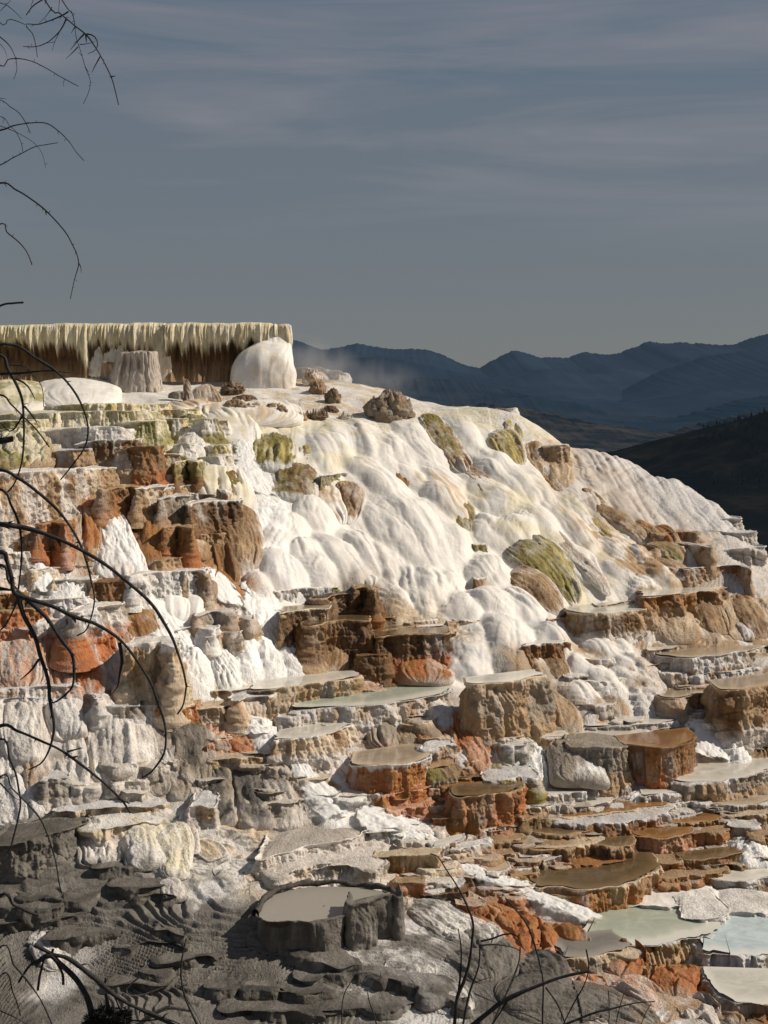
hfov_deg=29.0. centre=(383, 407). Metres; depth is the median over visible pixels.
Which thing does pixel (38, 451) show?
flowstone mound
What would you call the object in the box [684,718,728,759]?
cascade
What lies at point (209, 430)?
travertine terrace
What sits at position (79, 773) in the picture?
travertine pillar
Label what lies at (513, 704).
travertine terrace
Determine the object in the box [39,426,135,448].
travertine terrace
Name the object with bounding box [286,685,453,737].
travertine pool
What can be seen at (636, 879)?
rimstone basin
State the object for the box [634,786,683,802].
travertine terrace
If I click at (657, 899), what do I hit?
travertine terrace
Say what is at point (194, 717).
travertine pot
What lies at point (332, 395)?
ragged rock
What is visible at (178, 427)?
travertine terrace
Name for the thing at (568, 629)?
flowstone mound
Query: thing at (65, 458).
travertine terrace
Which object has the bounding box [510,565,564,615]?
flowstone mound
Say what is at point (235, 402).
ragged rock
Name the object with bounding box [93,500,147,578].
mound
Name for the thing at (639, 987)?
crust mound
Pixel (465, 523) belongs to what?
flowstone mound
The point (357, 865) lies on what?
travertine terrace
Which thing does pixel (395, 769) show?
travertine pot
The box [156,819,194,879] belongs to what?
flowstone curtain
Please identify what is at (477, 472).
flowstone mound
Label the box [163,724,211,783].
travertine pillar
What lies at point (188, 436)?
flowstone mound
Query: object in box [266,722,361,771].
travertine pool
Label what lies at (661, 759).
travertine pot
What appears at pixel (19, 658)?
flowstone mound
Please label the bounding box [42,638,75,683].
flowstone mound
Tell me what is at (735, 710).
travertine terrace
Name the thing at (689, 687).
travertine terrace
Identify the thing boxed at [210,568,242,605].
cascade
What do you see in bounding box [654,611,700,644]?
flowstone mound
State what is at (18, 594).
dead tree
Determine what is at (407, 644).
travertine terrace
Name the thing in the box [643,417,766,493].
distant forest
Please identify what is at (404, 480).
flowstone mound
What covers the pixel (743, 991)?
travertine pool
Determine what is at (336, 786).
flowstone mound
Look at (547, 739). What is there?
travertine terrace
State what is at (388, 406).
ragged rock
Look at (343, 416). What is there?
ragged rock
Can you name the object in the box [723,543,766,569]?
travertine terrace
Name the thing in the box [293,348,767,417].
mountain range
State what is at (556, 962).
dormant mound
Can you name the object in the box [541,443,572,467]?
travertine terrace
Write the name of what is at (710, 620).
flowstone mound
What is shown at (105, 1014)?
juniper bush
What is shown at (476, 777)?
travertine terrace
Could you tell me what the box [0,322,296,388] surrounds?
travertine ledge
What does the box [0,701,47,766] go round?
travertine pillar
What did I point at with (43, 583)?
cascade
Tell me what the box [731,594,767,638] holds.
flowstone mound
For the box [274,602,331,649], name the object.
travertine terrace
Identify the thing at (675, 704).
travertine terrace
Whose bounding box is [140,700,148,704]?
flowstone mound
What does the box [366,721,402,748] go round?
flowstone mound
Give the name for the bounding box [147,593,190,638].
cascade
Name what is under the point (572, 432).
forested hills
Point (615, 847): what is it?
rimstone basin
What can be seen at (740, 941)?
travertine pool
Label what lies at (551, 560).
flowstone mound
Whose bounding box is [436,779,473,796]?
travertine terrace
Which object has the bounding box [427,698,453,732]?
flowstone mound
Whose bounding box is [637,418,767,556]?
valley hill
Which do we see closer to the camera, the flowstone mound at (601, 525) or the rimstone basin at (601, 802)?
the rimstone basin at (601, 802)
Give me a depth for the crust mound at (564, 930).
25.16 m
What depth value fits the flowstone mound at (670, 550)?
40.35 m
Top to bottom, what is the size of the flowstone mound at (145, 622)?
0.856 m
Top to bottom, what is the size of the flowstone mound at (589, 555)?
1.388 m
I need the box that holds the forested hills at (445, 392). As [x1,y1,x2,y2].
[358,377,767,432]
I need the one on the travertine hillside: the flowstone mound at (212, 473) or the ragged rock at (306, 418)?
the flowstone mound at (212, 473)
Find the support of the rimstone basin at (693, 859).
on the travertine hillside
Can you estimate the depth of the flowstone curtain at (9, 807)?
27.80 m
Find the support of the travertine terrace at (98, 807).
on the travertine hillside
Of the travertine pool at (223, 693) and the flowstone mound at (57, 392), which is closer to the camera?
the travertine pool at (223, 693)
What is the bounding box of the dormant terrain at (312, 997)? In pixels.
[0,852,501,1023]
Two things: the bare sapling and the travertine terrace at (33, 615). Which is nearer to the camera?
the bare sapling
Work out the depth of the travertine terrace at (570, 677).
34.75 m
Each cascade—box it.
[31,563,51,591]
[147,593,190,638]
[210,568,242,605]
[233,439,275,496]
[240,581,273,615]
[243,715,271,734]
[291,762,351,822]
[357,804,433,839]
[428,834,452,859]
[454,860,534,888]
[465,863,601,920]
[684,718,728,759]
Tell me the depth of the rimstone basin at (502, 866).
27.26 m
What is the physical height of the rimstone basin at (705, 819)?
0.346 m
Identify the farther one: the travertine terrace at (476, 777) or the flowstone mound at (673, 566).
the flowstone mound at (673, 566)
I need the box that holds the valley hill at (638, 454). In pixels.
[599,411,767,464]
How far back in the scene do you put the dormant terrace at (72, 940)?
23.94 m
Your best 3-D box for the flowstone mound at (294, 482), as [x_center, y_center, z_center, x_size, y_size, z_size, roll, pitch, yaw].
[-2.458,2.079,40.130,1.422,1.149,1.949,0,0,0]
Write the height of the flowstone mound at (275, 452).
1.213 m
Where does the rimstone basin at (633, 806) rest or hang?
on the travertine hillside
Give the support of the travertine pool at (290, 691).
on the travertine hillside
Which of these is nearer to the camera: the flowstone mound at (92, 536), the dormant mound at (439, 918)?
the dormant mound at (439, 918)
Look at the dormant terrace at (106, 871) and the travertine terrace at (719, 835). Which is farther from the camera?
the travertine terrace at (719, 835)
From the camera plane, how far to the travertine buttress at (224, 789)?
28.53 m
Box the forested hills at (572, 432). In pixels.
[444,402,762,451]
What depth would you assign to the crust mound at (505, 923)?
25.62 m
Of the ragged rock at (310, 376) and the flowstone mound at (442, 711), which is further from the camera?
the ragged rock at (310, 376)
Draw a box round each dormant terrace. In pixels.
[0,890,70,930]
[41,924,122,957]
[89,861,133,880]
[106,876,163,903]
[215,946,363,972]
[344,964,454,1011]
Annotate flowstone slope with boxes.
[159,383,568,620]
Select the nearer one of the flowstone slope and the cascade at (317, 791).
the cascade at (317, 791)
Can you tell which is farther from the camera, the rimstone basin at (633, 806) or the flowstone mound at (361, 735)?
the flowstone mound at (361, 735)
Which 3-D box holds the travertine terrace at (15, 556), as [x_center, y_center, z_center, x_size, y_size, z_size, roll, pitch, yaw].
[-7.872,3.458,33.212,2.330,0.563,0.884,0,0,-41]
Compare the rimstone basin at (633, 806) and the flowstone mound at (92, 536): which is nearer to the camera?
the rimstone basin at (633, 806)
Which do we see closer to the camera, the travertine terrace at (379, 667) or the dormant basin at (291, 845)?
the dormant basin at (291, 845)
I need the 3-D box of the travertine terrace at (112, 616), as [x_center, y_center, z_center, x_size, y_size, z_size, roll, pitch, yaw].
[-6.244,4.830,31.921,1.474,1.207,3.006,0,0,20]
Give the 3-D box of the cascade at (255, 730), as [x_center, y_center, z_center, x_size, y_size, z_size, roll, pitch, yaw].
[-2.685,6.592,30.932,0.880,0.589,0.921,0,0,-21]
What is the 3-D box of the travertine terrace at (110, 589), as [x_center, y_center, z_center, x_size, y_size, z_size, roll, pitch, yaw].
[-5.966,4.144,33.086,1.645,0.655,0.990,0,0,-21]
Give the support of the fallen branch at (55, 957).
on the travertine hillside
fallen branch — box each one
[18,942,179,1023]
[132,1003,189,1023]
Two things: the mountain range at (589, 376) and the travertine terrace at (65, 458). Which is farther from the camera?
the mountain range at (589, 376)
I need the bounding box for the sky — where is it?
[0,0,767,367]
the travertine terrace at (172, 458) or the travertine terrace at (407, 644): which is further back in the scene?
the travertine terrace at (172, 458)
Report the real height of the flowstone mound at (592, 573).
1.850 m
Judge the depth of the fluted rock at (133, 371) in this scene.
46.11 m
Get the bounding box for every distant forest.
[614,407,766,455]
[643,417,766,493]
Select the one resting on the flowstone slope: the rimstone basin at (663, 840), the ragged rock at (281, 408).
the ragged rock at (281, 408)
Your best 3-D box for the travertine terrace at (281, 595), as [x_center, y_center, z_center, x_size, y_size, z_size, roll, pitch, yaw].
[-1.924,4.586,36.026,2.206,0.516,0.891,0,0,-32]
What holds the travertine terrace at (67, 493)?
on the travertine hillside
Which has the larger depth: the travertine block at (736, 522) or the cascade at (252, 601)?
the travertine block at (736, 522)
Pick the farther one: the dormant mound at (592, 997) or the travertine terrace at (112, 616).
the travertine terrace at (112, 616)
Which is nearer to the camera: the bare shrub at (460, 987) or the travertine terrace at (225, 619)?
the bare shrub at (460, 987)
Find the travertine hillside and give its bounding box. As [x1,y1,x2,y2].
[0,379,767,1023]
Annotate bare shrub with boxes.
[430,853,518,1023]
[471,898,588,1023]
[563,949,654,1023]
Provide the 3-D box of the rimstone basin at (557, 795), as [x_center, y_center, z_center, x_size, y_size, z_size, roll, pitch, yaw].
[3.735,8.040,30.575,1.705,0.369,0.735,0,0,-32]
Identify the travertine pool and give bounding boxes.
[210,684,252,699]
[247,669,369,718]
[251,879,405,954]
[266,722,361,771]
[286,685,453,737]
[404,619,479,624]
[555,929,648,973]
[563,603,656,646]
[576,729,644,734]
[582,904,720,965]
[583,718,679,730]
[591,600,634,606]
[634,586,728,631]
[654,644,767,683]
[670,757,767,801]
[695,915,767,967]
[699,966,767,1019]
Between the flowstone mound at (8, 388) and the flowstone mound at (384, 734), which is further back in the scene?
the flowstone mound at (8, 388)
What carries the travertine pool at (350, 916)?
on the travertine hillside
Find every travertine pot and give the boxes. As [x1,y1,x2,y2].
[153,699,202,725]
[345,743,431,803]
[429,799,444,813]
[442,780,527,838]
[616,727,697,788]
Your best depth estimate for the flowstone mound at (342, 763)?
30.12 m
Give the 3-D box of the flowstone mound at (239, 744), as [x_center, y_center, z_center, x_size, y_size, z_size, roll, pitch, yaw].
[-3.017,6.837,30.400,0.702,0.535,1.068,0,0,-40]
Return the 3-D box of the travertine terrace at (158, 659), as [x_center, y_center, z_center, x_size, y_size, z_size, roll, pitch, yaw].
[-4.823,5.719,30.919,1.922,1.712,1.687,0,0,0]
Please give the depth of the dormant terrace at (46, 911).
24.41 m
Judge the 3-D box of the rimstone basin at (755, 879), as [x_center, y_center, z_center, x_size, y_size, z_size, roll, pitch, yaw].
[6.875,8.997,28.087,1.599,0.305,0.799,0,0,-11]
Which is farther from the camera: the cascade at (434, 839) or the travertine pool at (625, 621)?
the travertine pool at (625, 621)
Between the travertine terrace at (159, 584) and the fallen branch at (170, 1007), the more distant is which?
the travertine terrace at (159, 584)
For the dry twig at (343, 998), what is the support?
on the travertine hillside
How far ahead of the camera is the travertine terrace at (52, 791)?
27.97 m
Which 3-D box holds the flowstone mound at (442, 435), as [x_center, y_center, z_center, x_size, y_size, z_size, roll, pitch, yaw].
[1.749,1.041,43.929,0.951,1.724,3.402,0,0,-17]
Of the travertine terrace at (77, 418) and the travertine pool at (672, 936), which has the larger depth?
the travertine terrace at (77, 418)
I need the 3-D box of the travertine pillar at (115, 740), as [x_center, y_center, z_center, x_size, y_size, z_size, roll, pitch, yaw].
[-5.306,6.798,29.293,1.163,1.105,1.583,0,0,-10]
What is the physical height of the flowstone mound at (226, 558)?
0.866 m
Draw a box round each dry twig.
[126,975,163,995]
[341,977,354,1023]
[367,990,376,1023]
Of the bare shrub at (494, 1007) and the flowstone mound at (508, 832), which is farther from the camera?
the flowstone mound at (508, 832)
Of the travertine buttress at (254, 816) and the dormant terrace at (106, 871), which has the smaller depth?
the dormant terrace at (106, 871)
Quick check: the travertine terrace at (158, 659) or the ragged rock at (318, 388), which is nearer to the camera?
the travertine terrace at (158, 659)
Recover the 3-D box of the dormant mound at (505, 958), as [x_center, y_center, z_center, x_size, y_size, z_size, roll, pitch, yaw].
[1.743,8.910,24.347,0.870,0.324,1.598,0,0,-6]
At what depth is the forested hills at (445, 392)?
3448.70 m
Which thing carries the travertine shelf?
on the travertine hillside
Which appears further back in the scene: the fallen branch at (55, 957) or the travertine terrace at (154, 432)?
the travertine terrace at (154, 432)
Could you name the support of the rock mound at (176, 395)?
on the travertine hillside
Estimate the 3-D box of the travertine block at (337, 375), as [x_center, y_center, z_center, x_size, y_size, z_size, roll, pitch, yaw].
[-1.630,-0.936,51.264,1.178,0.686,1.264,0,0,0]
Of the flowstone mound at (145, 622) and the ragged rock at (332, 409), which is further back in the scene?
the ragged rock at (332, 409)
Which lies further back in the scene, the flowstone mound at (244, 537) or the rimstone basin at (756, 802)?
the flowstone mound at (244, 537)
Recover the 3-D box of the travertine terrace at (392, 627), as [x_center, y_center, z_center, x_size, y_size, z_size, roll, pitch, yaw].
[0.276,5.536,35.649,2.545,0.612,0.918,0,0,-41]
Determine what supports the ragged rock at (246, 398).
on the travertine hillside
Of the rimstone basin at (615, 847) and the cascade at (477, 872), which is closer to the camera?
the cascade at (477, 872)
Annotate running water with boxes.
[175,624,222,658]
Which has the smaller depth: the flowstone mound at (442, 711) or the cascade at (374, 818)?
the cascade at (374, 818)
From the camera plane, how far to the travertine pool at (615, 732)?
33.08 m
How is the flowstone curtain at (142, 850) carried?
on the travertine hillside
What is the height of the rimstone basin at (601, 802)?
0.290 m
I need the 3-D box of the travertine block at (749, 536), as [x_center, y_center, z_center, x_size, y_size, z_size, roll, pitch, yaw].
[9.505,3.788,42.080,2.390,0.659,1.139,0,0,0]
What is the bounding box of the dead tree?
[0,0,189,1023]
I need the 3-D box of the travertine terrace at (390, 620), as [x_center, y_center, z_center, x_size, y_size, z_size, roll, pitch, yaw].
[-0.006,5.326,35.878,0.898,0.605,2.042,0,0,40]
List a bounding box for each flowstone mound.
[0,379,45,412]
[0,427,56,468]
[0,638,48,686]
[38,378,121,405]
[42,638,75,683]
[59,505,81,564]
[75,644,106,700]
[80,494,101,560]
[127,605,160,636]
[131,519,163,568]
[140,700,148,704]
[177,428,209,456]
[196,464,256,509]
[207,407,260,449]
[212,542,240,581]
[217,470,244,494]
[220,727,256,752]
[224,504,264,568]
[232,448,239,464]
[232,585,250,614]
[253,432,297,472]
[271,462,318,502]
[325,646,350,670]
[326,770,347,792]
[334,756,349,774]
[336,481,365,524]
[351,668,379,687]
[357,730,364,738]
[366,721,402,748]
[396,473,409,487]
[420,413,472,472]
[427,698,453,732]
[456,500,476,531]
[457,734,490,771]
[465,465,489,490]
[487,429,526,464]
[492,824,515,836]
[503,535,581,605]
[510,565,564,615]
[546,739,610,789]
[552,688,582,732]
[559,531,611,595]
[564,623,574,636]
[571,541,601,583]
[591,517,618,542]
[648,541,686,563]
[650,551,687,581]
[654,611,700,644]
[693,601,732,634]
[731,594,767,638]
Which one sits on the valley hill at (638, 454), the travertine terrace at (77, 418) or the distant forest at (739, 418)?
the distant forest at (739, 418)
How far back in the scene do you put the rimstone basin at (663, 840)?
29.05 m
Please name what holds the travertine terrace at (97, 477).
on the travertine hillside
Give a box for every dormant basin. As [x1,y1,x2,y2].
[0,813,89,883]
[251,825,367,878]
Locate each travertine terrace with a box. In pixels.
[0,410,160,427]
[0,466,89,564]
[0,551,50,573]
[0,607,48,632]
[34,769,73,813]
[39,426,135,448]
[48,601,131,672]
[51,448,96,467]
[51,797,169,817]
[74,438,143,466]
[81,465,120,505]
[88,578,125,601]
[91,484,142,527]
[111,635,194,731]
[114,419,171,450]
[121,445,168,486]
[123,565,206,612]
[153,493,193,528]
[158,523,203,567]
[161,418,188,437]
[164,453,187,480]
[182,498,243,540]
[189,417,228,444]
[190,607,239,636]
[223,689,276,735]
[273,585,331,603]
[273,713,320,732]
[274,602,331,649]
[292,613,375,673]
[304,591,362,615]
[312,846,389,888]
[319,473,349,490]
[352,651,394,686]
[372,616,396,627]
[372,626,451,667]
[372,847,441,873]
[373,625,413,630]
[374,785,430,810]
[415,737,457,761]
[426,757,462,787]
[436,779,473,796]
[457,669,556,744]
[458,772,484,782]
[480,765,548,804]
[521,640,571,667]
[537,730,568,752]
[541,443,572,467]
[562,672,587,682]
[629,884,718,910]
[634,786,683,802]
[643,645,688,661]
[653,688,704,724]
[674,683,708,689]
[680,564,754,597]
[688,666,759,685]
[692,825,730,847]
[700,673,767,754]
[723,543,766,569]
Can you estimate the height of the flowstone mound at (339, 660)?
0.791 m
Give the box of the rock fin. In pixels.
[183,379,193,400]
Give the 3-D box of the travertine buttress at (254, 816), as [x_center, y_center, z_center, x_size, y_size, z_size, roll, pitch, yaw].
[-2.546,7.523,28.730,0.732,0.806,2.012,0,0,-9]
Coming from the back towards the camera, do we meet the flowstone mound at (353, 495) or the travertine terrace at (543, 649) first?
the flowstone mound at (353, 495)
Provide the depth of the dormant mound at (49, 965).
23.65 m
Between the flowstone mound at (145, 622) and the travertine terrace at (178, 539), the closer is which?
the flowstone mound at (145, 622)
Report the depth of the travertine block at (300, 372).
50.50 m
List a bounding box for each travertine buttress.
[204,767,237,826]
[232,769,274,830]
[257,773,302,830]
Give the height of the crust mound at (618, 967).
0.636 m
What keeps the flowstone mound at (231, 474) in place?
on the travertine hillside
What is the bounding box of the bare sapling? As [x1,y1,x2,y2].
[180,939,200,1023]
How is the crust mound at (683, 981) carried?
on the travertine hillside
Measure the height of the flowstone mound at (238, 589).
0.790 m
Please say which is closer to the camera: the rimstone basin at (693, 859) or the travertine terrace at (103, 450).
the rimstone basin at (693, 859)
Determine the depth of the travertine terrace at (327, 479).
40.42 m
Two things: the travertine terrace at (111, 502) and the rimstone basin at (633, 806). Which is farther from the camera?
the travertine terrace at (111, 502)
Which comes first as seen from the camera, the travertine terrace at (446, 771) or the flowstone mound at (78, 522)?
the travertine terrace at (446, 771)
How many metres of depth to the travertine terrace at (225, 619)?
33.27 m
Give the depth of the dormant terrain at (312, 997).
23.00 m
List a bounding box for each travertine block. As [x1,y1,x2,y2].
[295,366,331,379]
[328,370,351,382]
[708,530,758,545]
[715,515,744,529]
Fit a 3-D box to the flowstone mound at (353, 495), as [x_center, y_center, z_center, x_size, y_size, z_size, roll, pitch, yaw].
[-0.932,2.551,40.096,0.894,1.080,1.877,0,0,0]
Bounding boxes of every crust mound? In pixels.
[486,903,514,937]
[498,910,542,950]
[538,922,590,949]
[603,938,648,975]
[609,973,664,1006]
[646,964,705,997]
[675,991,722,1023]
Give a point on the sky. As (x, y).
(474, 183)
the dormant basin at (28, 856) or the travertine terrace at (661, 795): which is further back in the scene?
the travertine terrace at (661, 795)
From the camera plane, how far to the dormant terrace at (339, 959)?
23.48 m
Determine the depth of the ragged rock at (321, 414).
44.33 m
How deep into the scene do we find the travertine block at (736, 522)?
42.73 m
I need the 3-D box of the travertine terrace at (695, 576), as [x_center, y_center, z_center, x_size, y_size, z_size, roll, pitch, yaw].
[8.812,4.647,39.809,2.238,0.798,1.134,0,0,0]
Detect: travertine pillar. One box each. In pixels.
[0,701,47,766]
[57,738,90,782]
[85,718,141,785]
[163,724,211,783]
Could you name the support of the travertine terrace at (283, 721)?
on the travertine hillside
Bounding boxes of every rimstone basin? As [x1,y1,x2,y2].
[428,833,465,857]
[480,861,514,883]
[529,849,662,912]
[532,827,589,839]
[545,787,588,802]
[561,800,670,819]
[575,796,617,811]
[586,835,637,859]
[631,826,693,853]
[663,812,721,826]
[675,846,745,869]
[710,868,767,890]
[711,795,767,811]
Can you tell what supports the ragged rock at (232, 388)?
on the travertine hillside
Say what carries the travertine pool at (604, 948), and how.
on the travertine hillside
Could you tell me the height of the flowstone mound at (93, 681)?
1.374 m
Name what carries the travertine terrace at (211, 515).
on the travertine hillside
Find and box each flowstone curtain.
[0,773,50,828]
[76,816,123,868]
[121,817,165,871]
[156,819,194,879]
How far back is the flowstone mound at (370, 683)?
33.61 m
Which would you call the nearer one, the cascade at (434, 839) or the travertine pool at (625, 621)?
the cascade at (434, 839)
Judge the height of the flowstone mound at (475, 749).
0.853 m
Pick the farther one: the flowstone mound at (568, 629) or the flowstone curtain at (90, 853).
the flowstone mound at (568, 629)
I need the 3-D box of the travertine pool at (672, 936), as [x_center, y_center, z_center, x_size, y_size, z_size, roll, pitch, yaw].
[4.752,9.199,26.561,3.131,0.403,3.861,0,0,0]
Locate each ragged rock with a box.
[220,380,245,394]
[224,398,249,407]
[232,394,257,401]
[247,402,260,406]
[267,402,287,412]
[297,411,308,420]
[302,368,322,386]
[305,407,328,419]
[308,381,326,394]
[324,387,340,403]
[324,405,338,412]
[338,411,352,419]
[363,388,415,422]
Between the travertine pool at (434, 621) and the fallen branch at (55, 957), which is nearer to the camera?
the fallen branch at (55, 957)
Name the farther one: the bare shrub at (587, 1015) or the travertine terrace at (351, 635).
the travertine terrace at (351, 635)
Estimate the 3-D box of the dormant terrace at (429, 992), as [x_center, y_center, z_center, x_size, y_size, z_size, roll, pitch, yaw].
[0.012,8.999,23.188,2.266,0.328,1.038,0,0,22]
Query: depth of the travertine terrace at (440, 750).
30.71 m
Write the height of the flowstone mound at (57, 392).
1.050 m
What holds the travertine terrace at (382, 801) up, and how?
on the travertine hillside
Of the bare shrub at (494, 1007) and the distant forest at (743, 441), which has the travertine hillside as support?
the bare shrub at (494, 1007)
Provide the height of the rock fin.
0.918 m
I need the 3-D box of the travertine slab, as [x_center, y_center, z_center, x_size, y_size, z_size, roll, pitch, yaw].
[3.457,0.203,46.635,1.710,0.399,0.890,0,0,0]
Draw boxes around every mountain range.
[292,334,767,400]
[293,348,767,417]
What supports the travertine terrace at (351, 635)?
on the travertine hillside
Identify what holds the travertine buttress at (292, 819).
on the travertine hillside
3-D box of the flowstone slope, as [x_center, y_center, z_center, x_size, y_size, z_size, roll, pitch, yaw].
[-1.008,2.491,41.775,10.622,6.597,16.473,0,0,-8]
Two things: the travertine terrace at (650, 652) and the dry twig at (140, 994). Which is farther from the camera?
the travertine terrace at (650, 652)
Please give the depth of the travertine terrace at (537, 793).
30.12 m
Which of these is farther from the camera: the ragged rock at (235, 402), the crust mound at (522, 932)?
the ragged rock at (235, 402)
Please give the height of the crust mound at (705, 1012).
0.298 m
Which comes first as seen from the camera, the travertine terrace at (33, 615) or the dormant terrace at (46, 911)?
the dormant terrace at (46, 911)
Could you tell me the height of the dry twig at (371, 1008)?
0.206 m
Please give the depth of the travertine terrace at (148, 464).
37.10 m
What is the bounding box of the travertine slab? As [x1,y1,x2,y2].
[497,407,519,414]
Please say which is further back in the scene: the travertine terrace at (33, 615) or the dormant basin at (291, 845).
the travertine terrace at (33, 615)
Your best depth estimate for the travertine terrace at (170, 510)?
35.91 m
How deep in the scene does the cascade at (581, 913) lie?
26.44 m
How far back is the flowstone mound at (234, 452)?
40.79 m
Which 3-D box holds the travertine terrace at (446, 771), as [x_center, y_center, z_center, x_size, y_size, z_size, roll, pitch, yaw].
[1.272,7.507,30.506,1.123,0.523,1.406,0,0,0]
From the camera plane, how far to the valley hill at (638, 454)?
827.11 m
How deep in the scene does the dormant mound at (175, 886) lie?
25.26 m
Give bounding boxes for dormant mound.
[27,930,70,971]
[159,877,186,902]
[408,898,504,945]
[464,929,518,978]
[494,973,659,1023]
[519,949,570,977]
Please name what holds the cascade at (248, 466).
on the travertine hillside
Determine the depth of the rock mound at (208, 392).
45.25 m
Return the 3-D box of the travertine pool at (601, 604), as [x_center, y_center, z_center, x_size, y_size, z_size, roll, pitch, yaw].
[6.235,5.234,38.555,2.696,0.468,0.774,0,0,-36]
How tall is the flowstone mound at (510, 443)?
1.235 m
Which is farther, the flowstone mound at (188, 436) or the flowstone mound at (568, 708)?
the flowstone mound at (188, 436)
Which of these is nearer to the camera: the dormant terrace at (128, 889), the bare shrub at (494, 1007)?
the bare shrub at (494, 1007)
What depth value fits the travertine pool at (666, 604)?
37.97 m
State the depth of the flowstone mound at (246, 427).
42.40 m
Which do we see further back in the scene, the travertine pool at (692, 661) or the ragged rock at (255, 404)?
the ragged rock at (255, 404)
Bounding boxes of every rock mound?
[168,390,182,399]
[192,384,221,401]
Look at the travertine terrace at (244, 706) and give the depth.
31.03 m
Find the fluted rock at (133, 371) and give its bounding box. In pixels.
[100,350,163,392]
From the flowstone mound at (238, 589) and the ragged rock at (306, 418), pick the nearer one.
the flowstone mound at (238, 589)
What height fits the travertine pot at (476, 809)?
0.819 m
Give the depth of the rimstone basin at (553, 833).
28.94 m
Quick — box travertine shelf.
[717,888,767,916]
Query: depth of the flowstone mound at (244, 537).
36.51 m
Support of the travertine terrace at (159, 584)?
on the travertine hillside
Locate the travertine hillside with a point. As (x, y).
(414, 553)
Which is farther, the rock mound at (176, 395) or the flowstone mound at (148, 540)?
the rock mound at (176, 395)
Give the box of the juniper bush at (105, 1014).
[81,993,133,1023]

